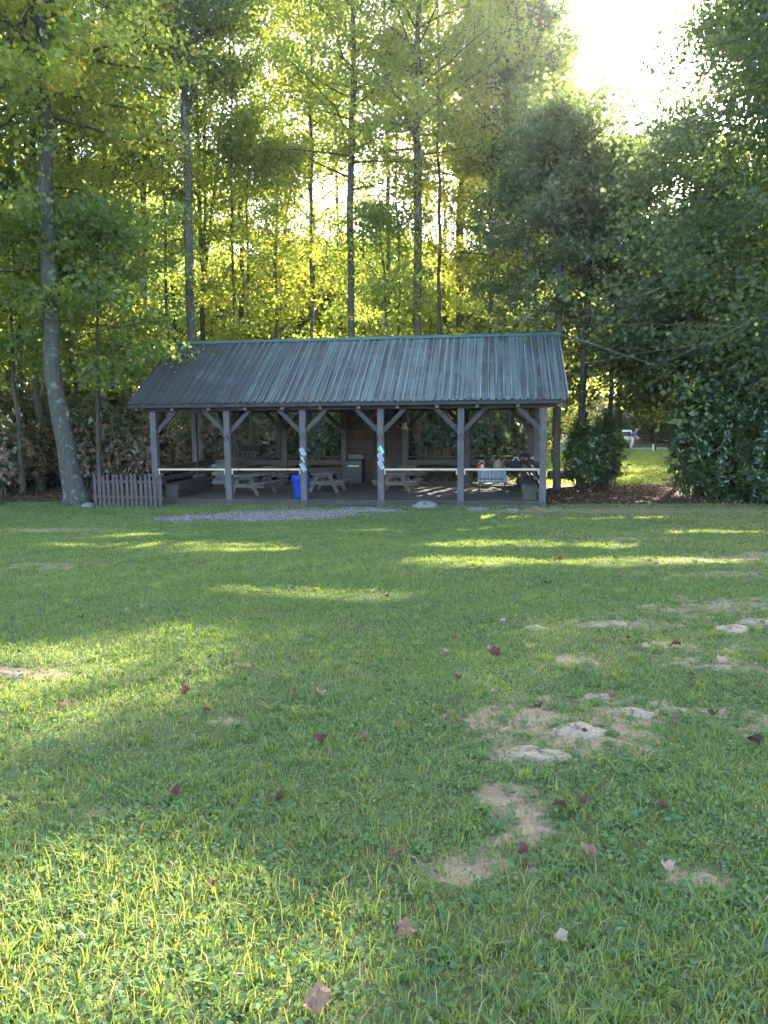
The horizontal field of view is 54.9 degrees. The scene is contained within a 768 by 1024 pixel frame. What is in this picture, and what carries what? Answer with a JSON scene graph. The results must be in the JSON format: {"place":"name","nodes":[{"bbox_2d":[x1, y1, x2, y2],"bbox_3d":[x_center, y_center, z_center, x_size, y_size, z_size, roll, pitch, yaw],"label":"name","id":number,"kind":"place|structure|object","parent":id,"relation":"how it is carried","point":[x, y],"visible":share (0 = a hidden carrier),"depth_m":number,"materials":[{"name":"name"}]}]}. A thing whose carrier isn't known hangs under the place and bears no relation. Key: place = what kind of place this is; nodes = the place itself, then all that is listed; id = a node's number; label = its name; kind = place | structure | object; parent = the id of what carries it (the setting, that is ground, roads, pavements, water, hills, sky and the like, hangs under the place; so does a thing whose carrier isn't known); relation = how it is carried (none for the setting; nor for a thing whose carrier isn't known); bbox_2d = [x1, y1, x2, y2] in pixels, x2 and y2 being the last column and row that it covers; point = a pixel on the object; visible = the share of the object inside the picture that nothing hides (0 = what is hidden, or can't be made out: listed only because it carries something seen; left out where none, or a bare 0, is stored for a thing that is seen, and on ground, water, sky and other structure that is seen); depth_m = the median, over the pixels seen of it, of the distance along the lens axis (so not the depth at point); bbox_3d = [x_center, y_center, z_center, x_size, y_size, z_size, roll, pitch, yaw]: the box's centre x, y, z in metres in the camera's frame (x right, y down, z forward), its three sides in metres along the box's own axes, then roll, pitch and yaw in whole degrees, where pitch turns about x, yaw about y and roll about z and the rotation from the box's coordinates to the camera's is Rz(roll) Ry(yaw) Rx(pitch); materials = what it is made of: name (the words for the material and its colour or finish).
{"place":"outdoors","nodes":[
{"label":"outdoors","id":0,"kind":"place"},
{"bbox_2d":[211,459,237,484],"bbox_3d":[-6.267,-1.581,29.153,0.890,0.965,0.705,0,7,8],"label":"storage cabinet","id":1,"kind":"object","parent":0,"point":[219,475],"visible":0.37,"depth_m":28.87,"materials":[{"name":"grey metal"}]},
{"bbox_2d":[0,394,767,1023],"bbox_3d":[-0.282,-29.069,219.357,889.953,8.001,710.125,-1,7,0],"label":"ground","id":2,"kind":"structure","parent":0,"point":[480,868],"depth_m":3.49,"materials":[{"name":"green plant"}]},
{"bbox_2d":[0,383,57,495],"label":"rhododendron","id":3,"kind":"object","parent":2,"relation":"on","point":[28,448],"visible":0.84,"depth_m":27.50,"materials":[{"name":"green plant"}]},
{"bbox_2d":[0,373,80,489],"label":"rhododendron","id":4,"kind":"object","parent":2,"relation":"on","point":[27,387],"visible":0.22,"depth_m":29.06,"materials":[{"name":"green plant"}]},
{"bbox_2d":[0,314,85,439],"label":"sapling tree","id":5,"kind":"object","parent":2,"relation":"on","point":[3,363],"visible":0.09,"depth_m":33.13,"materials":[{"name":"green plant"}]},
{"bbox_2d":[10,375,113,485],"bbox_3d":[-13.626,-3.517,31.728,5.578,4.922,4.376,4,8,31],"label":"rhododendron","id":6,"kind":"object","parent":2,"relation":"on","point":[69,406],"visible":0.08,"depth_m":30.71,"materials":[{"name":"green plant"}]},
{"bbox_2d":[0,158,126,493],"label":"broadleaf tree","id":7,"kind":"object","parent":2,"relation":"on","point":[27,364],"visible":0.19,"depth_m":25.69,"materials":[{"name":"green plant"}]},
{"bbox_2d":[0,0,150,505],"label":"broadleaf tree","id":8,"kind":"object","parent":2,"relation":"on","point":[23,214],"visible":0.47,"depth_m":22.51,"materials":[{"name":"green plant"}]},
{"bbox_2d":[0,36,185,441],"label":"broadleaf tree","id":9,"kind":"object","parent":2,"relation":"on","point":[74,394],"visible":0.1,"depth_m":29.39,"materials":[{"name":"green plant"}]},
{"bbox_2d":[0,0,191,490],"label":"broadleaf tree","id":10,"kind":"object","parent":2,"relation":"on","point":[38,414],"visible":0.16,"depth_m":26.89,"materials":[{"name":"green plant"}]},
{"bbox_2d":[0,184,214,494],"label":"broadleaf tree","id":11,"kind":"object","parent":2,"relation":"on","point":[117,228],"visible":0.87,"depth_m":24.41,"materials":[{"name":"green plant"}]},
{"bbox_2d":[0,0,216,505],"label":"broadleaf tree","id":12,"kind":"object","parent":2,"relation":"on","point":[75,491],"visible":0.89,"depth_m":23.02,"materials":[{"name":"green plant"}]},
{"bbox_2d":[51,389,166,487],"bbox_3d":[-11.655,-3.046,30.764,4.676,4.160,3.534,-7,10,-43],"label":"rhododendron","id":13,"kind":"object","parent":2,"relation":"on","point":[87,459],"visible":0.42,"depth_m":29.68,"materials":[{"name":"green plant"}]},
{"bbox_2d":[21,2,196,399],"bbox_3d":[-13.282,-14.812,35.597,8.624,26.416,9.045,-3,8,-19],"label":"broadleaf tree","id":14,"kind":"object","parent":2,"relation":"on","point":[161,278],"visible":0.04,"depth_m":36.17,"materials":[{"name":"green plant"}]},
{"bbox_2d":[56,0,168,396],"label":"broadleaf tree","id":15,"kind":"object","parent":2,"relation":"on","point":[123,121],"visible":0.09,"depth_m":30.95,"materials":[{"name":"green plant"}]},
{"bbox_2d":[65,313,164,452],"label":"sapling tree","id":16,"kind":"object","parent":2,"relation":"on","point":[146,336],"visible":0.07,"depth_m":34.78,"materials":[{"name":"green plant"}]},
{"bbox_2d":[93,472,163,506],"bbox_3d":[-8.077,-0.687,23.354,2.466,1.124,0.162,1,7,13],"label":"picket fence","id":17,"kind":"object","parent":2,"relation":"on","point":[121,481],"visible":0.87,"depth_m":23.29,"materials":[{"name":"grey wood"}]},
{"bbox_2d":[94,386,190,485],"bbox_3d":[-10.527,-3.255,31.781,3.829,4.306,4.880,-4,8,-28],"label":"rhododendron","id":18,"kind":"object","parent":2,"relation":"on","point":[142,433],"visible":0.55,"depth_m":30.41,"materials":[{"name":"green plant"}]},
{"bbox_2d":[65,5,225,364],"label":"broadleaf tree","id":19,"kind":"object","parent":2,"relation":"on","point":[180,240],"visible":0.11,"depth_m":33.91,"materials":[{"name":"green plant"}]},
{"bbox_2d":[107,0,225,474],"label":"broadleaf tree","id":20,"kind":"object","parent":2,"relation":"on","point":[194,109],"visible":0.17,"depth_m":31.77,"materials":[{"name":"green plant"}]},
{"bbox_2d":[117,262,215,393],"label":"sapling tree","id":21,"kind":"object","parent":2,"relation":"on","point":[177,293],"visible":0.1,"depth_m":39.35,"materials":[{"name":"green plant"}]},
{"bbox_2d":[77,0,264,475],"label":"broadleaf tree","id":22,"kind":"object","parent":2,"relation":"on","point":[188,234],"visible":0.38,"depth_m":30.08,"materials":[{"name":"green plant"}]},
{"bbox_2d":[100,39,243,456],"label":"broadleaf tree","id":23,"kind":"object","parent":2,"relation":"on","point":[172,287],"visible":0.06,"depth_m":38.65,"materials":[{"name":"green plant"}]},
{"bbox_2d":[148,412,223,479],"bbox_3d":[-9.253,-3.461,33.860,4.676,4.160,3.534,-2,7,-12],"label":"rhododendron","id":24,"kind":"object","parent":2,"relation":"on","point":[187,443],"visible":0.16,"depth_m":33.05,"materials":[{"name":"green plant"}]},
{"bbox_2d":[121,0,268,426],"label":"broadleaf tree","id":25,"kind":"object","parent":2,"relation":"on","point":[202,309],"visible":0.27,"depth_m":31.94,"materials":[{"name":"green plant"}]},
{"bbox_2d":[185,412,259,475],"bbox_3d":[-7.660,-3.703,35.102,3.829,4.306,4.880,0,7,3],"label":"rhododendron","id":26,"kind":"object","parent":2,"relation":"on","point":[208,441],"visible":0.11,"depth_m":33.43,"materials":[{"name":"green plant"}]},
{"bbox_2d":[179,292,274,426],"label":"sapling tree","id":27,"kind":"object","parent":2,"relation":"on","point":[216,315],"visible":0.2,"depth_m":38.59,"materials":[{"name":"green plant"}]},
{"bbox_2d":[168,0,296,458],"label":"broadleaf tree","id":28,"kind":"object","parent":2,"relation":"on","point":[245,37],"visible":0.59,"depth_m":30.27,"materials":[{"name":"green plant"}]},
{"bbox_2d":[157,2,327,334],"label":"broadleaf tree","id":29,"kind":"object","parent":2,"relation":"on","point":[241,314],"visible":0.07,"depth_m":35.91,"materials":[{"name":"green plant"}]},
{"bbox_2d":[156,103,337,444],"bbox_3d":[-5.664,-9.142,32.308,7.364,15.844,7.559,-1,7,0],"label":"broadleaf tree","id":30,"kind":"object","parent":2,"relation":"on","point":[250,327],"visible":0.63,"depth_m":30.73,"materials":[{"name":"green plant"}]},
{"bbox_2d":[206,413,299,478],"bbox_3d":[-5.952,-3.609,34.775,4.676,4.160,3.534,2,8,18],"label":"rhododendron","id":31,"kind":"object","parent":2,"relation":"on","point":[256,422],"visible":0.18,"depth_m":33.47,"materials":[{"name":"green plant"}]},
{"bbox_2d":[232,445,274,478],"bbox_3d":[-5.582,-2.126,31.420,1.792,1.458,0.778,1,7,15],"label":"gas grill","id":32,"kind":"object","parent":2,"relation":"on","point":[252,450],"visible":0.51,"depth_m":31.20,"materials":[{"name":"black metal"}]},
{"bbox_2d":[140,506,407,522],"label":"gravel","id":33,"kind":"structure","parent":2,"relation":"on","point":[261,515],"depth_m":20.14,"materials":[{"name":"grey gravel"}]},
{"bbox_2d":[196,125,358,459],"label":"broadleaf tree","id":34,"kind":"object","parent":2,"relation":"on","point":[292,179],"visible":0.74,"depth_m":30.65,"materials":[{"name":"green plant"}]},
{"bbox_2d":[221,2,346,338],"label":"broadleaf tree","id":35,"kind":"object","parent":2,"relation":"on","point":[316,166],"visible":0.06,"depth_m":39.32,"materials":[{"name":"green plant"}]},
{"bbox_2d":[246,412,333,466],"bbox_3d":[-4.484,-3.796,35.594,3.829,4.306,4.880,4,9,34],"label":"rhododendron","id":36,"kind":"object","parent":2,"relation":"on","point":[274,430],"visible":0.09,"depth_m":33.82,"materials":[{"name":"green plant"}]},
{"bbox_2d":[0,790,583,1023],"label":"grass seed heads","id":37,"kind":"object","parent":2,"relation":"on","point":[281,913],"depth_m":2.33,"materials":[{"name":"green plant"}]},
{"bbox_2d":[246,264,357,441],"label":"sapling tree","id":38,"kind":"object","parent":2,"relation":"on","point":[336,324],"visible":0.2,"depth_m":38.42,"materials":[{"name":"green plant"}]},
{"bbox_2d":[222,0,390,324],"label":"broadleaf tree","id":39,"kind":"object","parent":2,"relation":"on","point":[316,210],"visible":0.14,"depth_m":37.06,"materials":[{"name":"green plant"}]},
{"bbox_2d":[243,0,385,476],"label":"broadleaf tree","id":40,"kind":"object","parent":2,"relation":"on","point":[296,82],"visible":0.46,"depth_m":30.55,"materials":[{"name":"green plant"}]},
{"bbox_2d":[287,412,341,478],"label":"rhododendron","id":41,"kind":"object","parent":2,"relation":"on","point":[323,437],"visible":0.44,"depth_m":32.72,"materials":[{"name":"green plant"}]},
{"bbox_2d":[303,977,330,1013],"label":"fallen leaf","id":42,"kind":"object","parent":2,"relation":"on","point":[319,992],"visible":1,"depth_m":1.95,"materials":[{"name":"brown plant"}]},
{"bbox_2d":[291,316,357,431],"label":"sapling tree","id":43,"kind":"object","parent":2,"relation":"on","point":[331,332],"visible":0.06,"depth_m":35.61,"materials":[{"name":"green plant"}]},
{"bbox_2d":[298,236,382,420],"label":"broadleaf tree","id":44,"kind":"object","parent":2,"relation":"on","point":[345,249],"visible":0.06,"depth_m":45.25,"materials":[{"name":"green plant"}]},
{"bbox_2d":[280,66,403,440],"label":"broadleaf tree","id":45,"kind":"object","parent":2,"relation":"on","point":[338,237],"visible":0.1,"depth_m":41.72,"materials":[{"name":"green plant"}]},
{"bbox_2d":[127,332,569,506],"bbox_3d":[-0.840,-3.264,25.963,13.557,5.642,7.598,0,7,8],"label":"picnic shelter","id":46,"kind":"object","parent":2,"relation":"on","point":[422,374],"visible":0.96,"depth_m":23.66,"materials":[{"name":"grey wood"}]},
{"bbox_2d":[220,472,285,495],"bbox_3d":[-4.467,-0.955,25.347,1.540,0.698,1.750,2,8,21],"label":"picnic table","id":47,"kind":"object","parent":46,"relation":"on","point":[251,483],"visible":0.94,"depth_m":24.92,"materials":[{"name":"grey wood"}]},
{"bbox_2d":[309,471,353,492],"bbox_3d":[-1.981,-1.049,25.900,1.540,0.698,1.450,1,7,14],"label":"picnic table","id":48,"kind":"object","parent":46,"relation":"on","point":[315,479],"visible":0.83,"depth_m":25.50,"materials":[{"name":"grey wood"}]},
{"bbox_2d":[346,454,363,482],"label":"kitchen range","id":49,"kind":"structure","parent":46,"relation":"on","point":[355,466],"depth_m":28.98,"materials":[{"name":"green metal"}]},
{"bbox_2d":[371,471,421,492],"bbox_3d":[0.461,-1.020,25.481,1.540,0.698,1.350,1,7,11],"label":"picnic table","id":50,"kind":"object","parent":46,"relation":"on","point":[407,482],"visible":0.87,"depth_m":25.07,"materials":[{"name":"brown wood"}]},
{"bbox_2d":[477,480,505,493],"bbox_3d":[3.596,-1.027,24.617,0.960,0.838,0.645,0,7,8],"label":"folding table","id":51,"kind":"object","parent":46,"relation":"on","point":[479,490],"visible":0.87,"depth_m":24.37,"materials":[{"name":"grey metal"}]},
{"bbox_2d":[478,470,506,481],"bbox_3d":[3.594,-1.237,24.596,0.950,0.445,0.721,0,7,8],"label":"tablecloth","id":52,"kind":"object","parent":51,"relation":"on","point":[491,475],"visible":0.75,"depth_m":24.76,"materials":[{"name":"blue fabric"}]},
{"bbox_2d":[226,0,508,336],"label":"broadleaf tree","id":53,"kind":"object","parent":2,"relation":"on","point":[351,147],"visible":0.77,"depth_m":29.42,"materials":[{"name":"green plant"}]},
{"bbox_2d":[317,0,435,331],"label":"broadleaf tree","id":54,"kind":"object","parent":2,"relation":"on","point":[388,254],"visible":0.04,"depth_m":39.05,"materials":[{"name":"green plant"}]},
{"bbox_2d":[347,400,408,481],"bbox_3d":[-0.211,-3.148,30.497,2.240,3.962,2.310,0,7,8],"label":"kitchen cabin","id":55,"kind":"object","parent":2,"relation":"on","point":[367,447],"visible":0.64,"depth_m":29.47,"materials":[{"name":"brown wood"}]},
{"bbox_2d":[330,287,436,411],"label":"sapling tree","id":56,"kind":"object","parent":2,"relation":"on","point":[372,304],"visible":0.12,"depth_m":40.28,"materials":[{"name":"green plant"}]},
{"bbox_2d":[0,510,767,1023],"bbox_3d":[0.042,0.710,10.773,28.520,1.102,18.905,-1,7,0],"label":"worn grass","id":57,"kind":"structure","parent":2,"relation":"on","point":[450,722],"depth_m":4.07,"materials":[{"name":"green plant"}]},
{"bbox_2d":[0,570,767,1023],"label":"clover","id":58,"kind":"object","parent":2,"relation":"on","point":[30,860],"visible":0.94,"depth_m":3.00,"materials":[{"name":"green plant"}]},
{"bbox_2d":[0,551,767,1023],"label":"plantain weeds","id":59,"kind":"object","parent":2,"relation":"on","point":[492,869],"visible":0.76,"depth_m":3.00,"materials":[{"name":"green plant"}]},
{"bbox_2d":[3,478,765,505],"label":"leaf litter","id":60,"kind":"object","parent":2,"relation":"on","point":[549,497],"visible":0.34,"depth_m":25.86,"materials":[{"name":"plant"}]},
{"bbox_2d":[318,187,454,336],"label":"broadleaf tree","id":61,"kind":"object","parent":2,"relation":"on","point":[379,218],"visible":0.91,"depth_m":30.39,"materials":[{"name":"green plant"}]},
{"bbox_2d":[314,16,464,335],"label":"broadleaf tree","id":62,"kind":"object","parent":2,"relation":"on","point":[407,194],"visible":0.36,"depth_m":31.54,"materials":[{"name":"green plant"}]},
{"bbox_2d":[358,232,442,335],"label":"broadleaf tree","id":63,"kind":"object","parent":2,"relation":"on","point":[402,256],"visible":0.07,"depth_m":44.84,"materials":[{"name":"green plant"}]},
{"bbox_2d":[296,0,549,478],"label":"broadleaf tree","id":64,"kind":"object","parent":2,"relation":"on","point":[417,151],"visible":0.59,"depth_m":29.30,"materials":[{"name":"green plant"}]},
{"bbox_2d":[408,411,449,478],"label":"rhododendron","id":65,"kind":"object","parent":2,"relation":"on","point":[428,427],"visible":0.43,"depth_m":32.30,"materials":[{"name":"green plant"}]},
{"bbox_2d":[419,449,448,481],"bbox_3d":[2.034,-1.835,30.055,1.230,1.521,0.159,0,7,8],"label":"picket fence","id":66,"kind":"object","parent":2,"relation":"on","point":[434,458],"visible":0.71,"depth_m":29.98,"materials":[{"name":"grey wood"}]},
{"bbox_2d":[383,66,487,425],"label":"broadleaf tree","id":67,"kind":"object","parent":2,"relation":"on","point":[445,236],"visible":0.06,"depth_m":42.23,"materials":[{"name":"green plant"}]},
{"bbox_2d":[377,0,498,477],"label":"broadleaf tree","id":68,"kind":"object","parent":2,"relation":"on","point":[454,5],"visible":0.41,"depth_m":30.81,"materials":[{"name":"green plant"}]},
{"bbox_2d":[402,272,486,415],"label":"sapling tree","id":69,"kind":"object","parent":2,"relation":"on","point":[434,291],"visible":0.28,"depth_m":41.18,"materials":[{"name":"green plant"}]},
{"bbox_2d":[376,0,523,330],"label":"broadleaf tree","id":70,"kind":"object","parent":2,"relation":"on","point":[458,322],"visible":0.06,"depth_m":37.36,"materials":[{"name":"green plant"}]},
{"bbox_2d":[422,410,481,477],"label":"rhododendron","id":71,"kind":"object","parent":2,"relation":"on","point":[448,430],"visible":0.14,"depth_m":33.24,"materials":[{"name":"green plant"}]},
{"bbox_2d":[399,121,524,419],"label":"broadleaf tree","id":72,"kind":"object","parent":2,"relation":"on","point":[446,275],"visible":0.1,"depth_m":36.39,"materials":[{"name":"green plant"}]},
{"bbox_2d":[450,410,515,476],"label":"rhododendron","id":73,"kind":"object","parent":2,"relation":"on","point":[480,439],"visible":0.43,"depth_m":32.82,"materials":[{"name":"green plant"}]},
{"bbox_2d":[421,0,569,467],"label":"broadleaf tree","id":74,"kind":"object","parent":2,"relation":"on","point":[466,114],"visible":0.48,"depth_m":30.20,"materials":[{"name":"green plant"}]},
{"bbox_2d":[486,410,527,474],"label":"rhododendron","id":75,"kind":"object","parent":2,"relation":"on","point":[515,424],"visible":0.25,"depth_m":33.85,"materials":[{"name":"green plant"}]},
{"bbox_2d":[441,158,576,476],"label":"broadleaf tree","id":76,"kind":"object","parent":2,"relation":"on","point":[466,303],"visible":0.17,"depth_m":31.70,"materials":[{"name":"green plant"}]},
{"bbox_2d":[438,0,622,467],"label":"broadleaf tree","id":77,"kind":"object","parent":2,"relation":"on","point":[546,13],"visible":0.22,"depth_m":31.06,"materials":[{"name":"green plant"}]},
{"bbox_2d":[434,26,631,472],"bbox_3d":[6.326,-11.475,34.109,8.842,19.791,8.722,-1,7,0],"label":"broadleaf tree","id":78,"kind":"object","parent":2,"relation":"on","point":[460,191],"visible":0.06,"depth_m":30.95,"materials":[{"name":"green plant"}]},
{"bbox_2d":[482,37,587,325],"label":"broadleaf tree","id":79,"kind":"object","parent":2,"relation":"on","point":[561,63],"visible":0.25,"depth_m":30.29,"materials":[{"name":"green plant"}]},
{"bbox_2d":[504,745,573,762],"bbox_3d":[0.741,1.168,3.530,0.334,0.083,0.167,2,8,17],"label":"field stone","id":80,"kind":"object","parent":2,"relation":"on","point":[531,754],"visible":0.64,"depth_m":3.50,"materials":[{"name":"grey stone"}]},
{"bbox_2d":[445,14,645,444],"bbox_3d":[6.797,-12.377,35.068,7.803,21.330,9.158,-6,9,-38],"label":"broadleaf tree","id":81,"kind":"object","parent":2,"relation":"on","point":[587,86],"visible":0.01,"depth_m":33.23,"materials":[{"name":"green plant"}]},
{"bbox_2d":[476,63,648,488],"bbox_3d":[6.213,-7.704,25.737,5.959,14.412,7.118,-1,7,0],"label":"broadleaf tree","id":82,"kind":"object","parent":2,"relation":"on","point":[560,121],"visible":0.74,"depth_m":24.69,"materials":[{"name":"green plant"}]},
{"bbox_2d":[549,722,606,739],"bbox_3d":[1.003,1.150,3.830,0.299,0.098,0.192,1,7,9],"label":"field stone","id":83,"kind":"object","parent":2,"relation":"on","point":[567,731],"visible":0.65,"depth_m":3.79,"materials":[{"name":"grey stone"}]},
{"bbox_2d":[458,99,705,487],"bbox_3d":[7.342,-7.577,27.359,9.245,13.730,9.361,-1,7,0],"label":"broadleaf tree","id":84,"kind":"object","parent":2,"relation":"on","point":[562,283],"visible":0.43,"depth_m":25.69,"materials":[{"name":"green plant"}]},
{"bbox_2d":[561,407,631,488],"bbox_3d":[7.852,-2.411,28.200,2.851,3.169,2.637,-5,9,-34],"label":"rhododendron","id":85,"kind":"object","parent":2,"relation":"on","point":[593,472],"visible":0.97,"depth_m":27.61,"materials":[{"name":"green plant"}]},
{"bbox_2d":[572,399,651,438],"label":"rhododendron","id":86,"kind":"object","parent":2,"relation":"on","point":[632,423],"visible":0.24,"depth_m":64.62,"materials":[{"name":"green plant"}]},
{"bbox_2d":[539,276,694,451],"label":"broadleaf tree","id":87,"kind":"object","parent":2,"relation":"on","point":[617,415],"visible":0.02,"depth_m":32.60,"materials":[{"name":"green plant"}]},
{"bbox_2d":[474,0,767,445],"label":"broadleaf tree","id":88,"kind":"object","parent":2,"relation":"on","point":[750,19],"visible":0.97,"depth_m":19.53,"materials":[{"name":"green plant"}]},
{"bbox_2d":[496,200,759,472],"bbox_3d":[8.575,-6.033,27.538,8.521,10.599,7.888,-4,8,-24],"label":"broadleaf tree","id":89,"kind":"object","parent":2,"relation":"on","point":[574,389],"visible":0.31,"depth_m":26.28,"materials":[{"name":"green plant"}]},
{"bbox_2d":[609,707,656,720],"bbox_3d":[1.393,1.145,4.162,0.277,0.082,0.156,1,7,14],"label":"field stone","id":90,"kind":"object","parent":2,"relation":"on","point":[635,712],"visible":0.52,"depth_m":4.12,"materials":[{"name":"grey stone"}]},
{"bbox_2d":[630,397,675,442],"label":"rhododendron","id":91,"kind":"object","parent":2,"relation":"on","point":[650,430],"visible":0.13,"depth_m":65.01,"materials":[{"name":"green plant"}]},
{"bbox_2d":[564,100,762,481],"bbox_3d":[12.227,-8.236,29.711,10.634,14.253,9.101,-1,7,0],"label":"broadleaf tree","id":92,"kind":"object","parent":2,"relation":"on","point":[663,163],"visible":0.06,"depth_m":27.38,"materials":[{"name":"green plant"}]},
{"bbox_2d":[563,0,767,396],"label":"broadleaf tree","id":93,"kind":"object","parent":2,"relation":"on","point":[692,5],"visible":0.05,"depth_m":26.21,"materials":[{"name":"green plant"}]},
{"bbox_2d":[576,183,767,491],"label":"broadleaf tree","id":94,"kind":"object","parent":2,"relation":"on","point":[721,306],"visible":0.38,"depth_m":23.80,"materials":[{"name":"green plant"}]},
{"bbox_2d":[597,155,767,443],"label":"broadleaf tree","id":95,"kind":"object","parent":2,"relation":"on","point":[668,409],"visible":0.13,"depth_m":26.31,"materials":[{"name":"green plant"}]},
{"bbox_2d":[663,328,767,500],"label":"rhododendron","id":96,"kind":"object","parent":2,"relation":"on","point":[708,475],"visible":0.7,"depth_m":23.38,"materials":[{"name":"green plant"}]},
{"bbox_2d":[722,398,767,503],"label":"rhododendron","id":97,"kind":"object","parent":2,"relation":"on","point":[756,476],"visible":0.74,"depth_m":22.09,"materials":[{"name":"green plant"}]},
{"bbox_2d":[11,0,765,394],"label":"sky","id":98,"kind":"structure","parent":0,"point":[618,22],"materials":[{"name":"white"}]},
{"bbox_2d":[428,448,738,485],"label":"lawn grass","id":99,"kind":"structure","parent":0,"point":[638,455],"depth_m":38.34,"materials":[{"name":"green plant"}]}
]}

